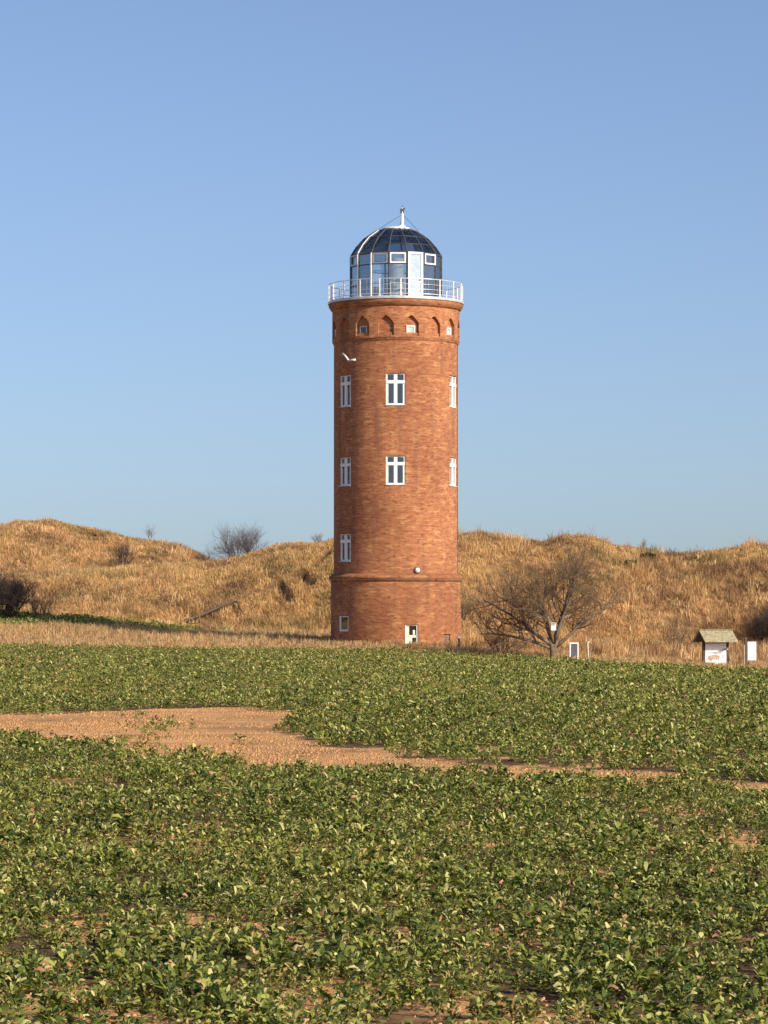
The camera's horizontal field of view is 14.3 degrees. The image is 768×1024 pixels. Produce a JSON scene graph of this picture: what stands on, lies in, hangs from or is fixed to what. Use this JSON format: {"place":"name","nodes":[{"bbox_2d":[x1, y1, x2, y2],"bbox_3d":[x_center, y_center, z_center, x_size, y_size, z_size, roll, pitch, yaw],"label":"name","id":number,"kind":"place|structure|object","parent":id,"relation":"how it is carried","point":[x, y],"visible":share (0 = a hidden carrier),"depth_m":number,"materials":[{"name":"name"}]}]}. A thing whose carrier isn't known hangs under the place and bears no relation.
{"place":"outdoors","nodes":[
{"label":"outdoors","id":0,"kind":"place"},
{"bbox_2d":[0,619,767,668],"bbox_3d":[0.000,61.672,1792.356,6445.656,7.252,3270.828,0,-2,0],"label":"verge ground","id":1,"kind":"structure","parent":0,"point":[431,645],"depth_m":165.75,"materials":[{"name":"beige plant"}]},
{"bbox_2d":[0,562,43,618],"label":"bare shrub","id":2,"kind":"object","parent":1,"relation":"on","point":[16,595],"visible":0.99,"depth_m":185.61,"materials":[{"name":"brown plant"}]},
{"bbox_2d":[23,588,56,616],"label":"bare shrub","id":3,"kind":"object","parent":1,"relation":"on","point":[36,607],"visible":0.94,"depth_m":187.82,"materials":[{"name":"brown plant"}]},
{"bbox_2d":[328,205,463,643],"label":"tower","id":4,"kind":"structure","parent":1,"relation":"on","point":[395,459],"depth_m":167.27,"materials":[{"name":"brick"}]},
{"bbox_2d":[339,616,347,631],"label":"window","id":5,"kind":"structure","parent":4,"relation":"in","point":[343,620],"depth_m":167.96,"materials":[{"name":"white paint"}]},
{"bbox_2d":[339,375,350,407],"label":"window","id":6,"kind":"structure","parent":4,"relation":"in","point":[345,384],"depth_m":168.33,"materials":[{"name":"white paint"}]},
{"bbox_2d":[339,534,350,561],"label":"window","id":7,"kind":"structure","parent":4,"relation":"in","point":[345,541],"depth_m":168.09,"materials":[{"name":"white paint"}]},
{"bbox_2d":[340,457,350,485],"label":"window","id":8,"kind":"structure","parent":4,"relation":"in","point":[345,465],"depth_m":168.21,"materials":[{"name":"white paint"}]},
{"bbox_2d":[360,326,367,332],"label":"window","id":9,"kind":"structure","parent":4,"relation":"in","point":[363,329],"depth_m":167.51,"materials":[{"name":"white metal"}]},
{"bbox_2d":[386,373,404,404],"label":"window","id":10,"kind":"structure","parent":4,"relation":"in","point":[395,382],"depth_m":167.02,"materials":[{"name":"white paint"}]},
{"bbox_2d":[386,456,404,484],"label":"window","id":11,"kind":"structure","parent":4,"relation":"in","point":[395,465],"depth_m":166.86,"materials":[{"name":"white paint"}]},
{"bbox_2d":[406,325,414,331],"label":"window","id":12,"kind":"structure","parent":4,"relation":"in","point":[409,328],"depth_m":167.14,"materials":[{"name":"white paint"}]},
{"bbox_2d":[405,625,417,643],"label":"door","id":13,"kind":"structure","parent":4,"relation":"in","point":[411,631],"depth_m":166.49,"materials":[{"name":"white paint"}]},
{"bbox_2d":[450,376,457,408],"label":"window","id":14,"kind":"structure","parent":4,"relation":"in","point":[452,379],"depth_m":169.03,"materials":[{"name":"white paint"}]},
{"bbox_2d":[450,458,457,486],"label":"window","id":15,"kind":"structure","parent":4,"relation":"in","point":[452,460],"depth_m":168.99,"materials":[{"name":"white paint"}]},
{"bbox_2d":[476,627,536,653],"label":"bare shrub","id":16,"kind":"object","parent":1,"relation":"on","point":[501,639],"visible":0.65,"depth_m":163.32,"materials":[{"name":"brown plant"}]},
{"bbox_2d":[569,643,578,658],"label":"notice board","id":17,"kind":"object","parent":1,"relation":"on","point":[573,649],"visible":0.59,"depth_m":161.73,"materials":[{"name":"white paint"}]},
{"bbox_2d":[587,641,588,658],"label":"marker post","id":18,"kind":"object","parent":1,"relation":"on","point":[587,650],"visible":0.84,"depth_m":161.81,"materials":[{"name":"white wood"}]},
{"bbox_2d":[658,611,693,648],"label":"bare shrub","id":19,"kind":"object","parent":1,"relation":"on","point":[679,638],"visible":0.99,"depth_m":178.44,"materials":[{"name":"brown plant"}]},
{"bbox_2d":[693,630,737,664],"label":"information board","id":20,"kind":"object","parent":1,"relation":"on","point":[715,645],"visible":0.84,"depth_m":164.31,"materials":[{"name":"white wood"}]},
{"bbox_2d":[743,637,755,665],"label":"sign","id":21,"kind":"object","parent":1,"relation":"on","point":[749,650],"visible":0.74,"depth_m":164.09,"materials":[{"name":"white wood"}]},
{"bbox_2d":[0,648,767,1023],"bbox_3d":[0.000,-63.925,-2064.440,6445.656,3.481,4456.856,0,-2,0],"label":"field ground","id":22,"kind":"structure","parent":0,"point":[422,1014],"depth_m":24.27,"materials":[{"name":"soil"}]},
{"bbox_2d":[0,607,767,1023],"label":"crop plants","id":23,"kind":"object","parent":22,"relation":"on","point":[374,853],"visible":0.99,"depth_m":21.78,"materials":[{"name":"green plant"}]},
{"bbox_2d":[444,525,633,658],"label":"bare tree","id":24,"kind":"object","parent":22,"relation":"on","point":[552,644],"visible":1,"depth_m":160.57,"materials":[{"name":"brown plant"}]},
{"bbox_2d":[551,623,555,629],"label":"nest box","id":25,"kind":"object","parent":24,"relation":"attached to","point":[553,626],"visible":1,"depth_m":159.86,"materials":[{"name":"white paint"}]},
{"bbox_2d":[0,517,767,648],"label":"hills","id":26,"kind":"structure","parent":0,"point":[308,578],"depth_m":194.86,"materials":[{"name":"beige plant"}]},
{"bbox_2d":[103,532,140,565],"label":"bare shrub","id":27,"kind":"object","parent":26,"relation":"on","point":[123,547],"visible":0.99,"depth_m":228.28,"materials":[{"name":"brown plant"}]},
{"bbox_2d":[144,525,155,538],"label":"bare shrub","id":28,"kind":"object","parent":26,"relation":"on","point":[148,532],"visible":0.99,"depth_m":238.12,"materials":[{"name":"brown plant"}]},
{"bbox_2d":[193,540,225,561],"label":"bare shrub","id":29,"kind":"object","parent":26,"relation":"on","point":[202,558],"visible":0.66,"depth_m":213.12,"materials":[{"name":"brown plant"}]},
{"bbox_2d":[183,601,243,623],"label":"dead branch","id":30,"kind":"object","parent":26,"relation":"on","point":[210,611],"visible":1,"depth_m":196.46,"materials":[{"name":"brown wood"}]},
{"bbox_2d":[205,521,273,559],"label":"bare shrub","id":31,"kind":"object","parent":26,"relation":"on","point":[229,552],"visible":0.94,"depth_m":212.22,"materials":[{"name":"plant"}]},
{"bbox_2d":[309,533,322,542],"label":"bare shrub","id":32,"kind":"object","parent":26,"relation":"on","point":[318,538],"visible":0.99,"depth_m":210.38,"materials":[{"name":"brown plant"}]},
{"bbox_2d":[461,595,475,619],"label":"bare shrub","id":33,"kind":"object","parent":26,"relation":"on","point":[463,606],"visible":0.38,"depth_m":186.32,"materials":[{"name":"brown plant"}]},
{"bbox_2d":[624,559,636,564],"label":"bush","id":34,"kind":"object","parent":26,"relation":"on","point":[629,561],"visible":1,"depth_m":194.03,"materials":[{"name":"brown plant"}]},
{"bbox_2d":[641,552,656,557],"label":"bush","id":35,"kind":"object","parent":26,"relation":"on","point":[650,554],"visible":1,"depth_m":196.04,"materials":[{"name":"green plant"}]},
{"bbox_2d":[682,619,736,645],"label":"bare shrub","id":36,"kind":"object","parent":26,"relation":"on","point":[710,628],"visible":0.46,"depth_m":183.38,"materials":[{"name":"brown plant"}]},
{"bbox_2d":[732,597,767,643],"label":"bare shrub","id":37,"kind":"object","parent":26,"relation":"on","point":[759,632],"visible":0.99,"depth_m":184.82,"materials":[{"name":"brown plant"}]},
{"bbox_2d":[0,0,767,560],"label":"sky","id":38,"kind":"structure","parent":0,"point":[185,185],"materials":[{"name":"blue"}]}
]}

